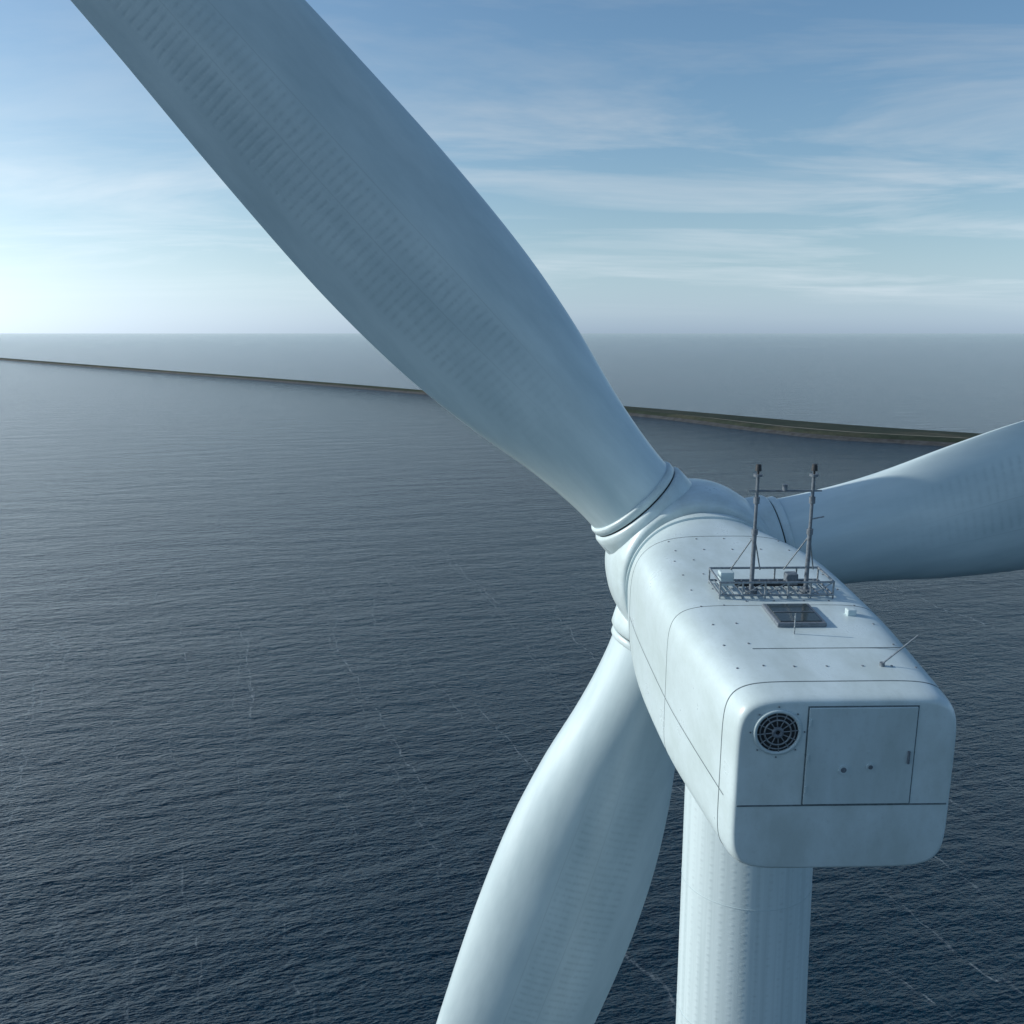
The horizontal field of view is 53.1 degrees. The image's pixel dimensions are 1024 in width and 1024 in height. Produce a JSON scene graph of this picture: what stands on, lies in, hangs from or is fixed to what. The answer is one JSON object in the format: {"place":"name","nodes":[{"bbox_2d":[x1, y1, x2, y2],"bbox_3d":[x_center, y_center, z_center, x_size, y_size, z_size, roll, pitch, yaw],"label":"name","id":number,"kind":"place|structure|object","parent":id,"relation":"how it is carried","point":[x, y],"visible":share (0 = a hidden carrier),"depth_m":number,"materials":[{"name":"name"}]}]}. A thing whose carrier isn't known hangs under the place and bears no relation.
{"place":"outdoors","nodes":[
{"label":"outdoors","id":0,"kind":"place"},
{"bbox_2d":[0,333,1023,1023],"bbox_3d":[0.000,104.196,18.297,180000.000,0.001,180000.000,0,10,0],"label":"sea","id":1,"kind":"structure","parent":0,"point":[294,679],"depth_m":328.00,"materials":[{"name":"liquid"}]},
{"bbox_2d":[0,358,981,446],"bbox_3d":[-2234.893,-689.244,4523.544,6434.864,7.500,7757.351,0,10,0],"label":"dike","id":2,"kind":"structure","parent":1,"relation":"in","point":[842,432],"depth_m":1150.99,"materials":[{"name":"green plant"}]},
{"bbox_2d":[71,0,1023,1023],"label":"wind turbine","id":3,"kind":"object","parent":1,"relation":"in","point":[767,688],"visible":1,"depth_m":22.99,"materials":[{"name":"paint"}]},
{"bbox_2d":[0,0,1023,332],"label":"sky","id":4,"kind":"structure","parent":0,"point":[664,166],"materials":[{"name":"blue"}]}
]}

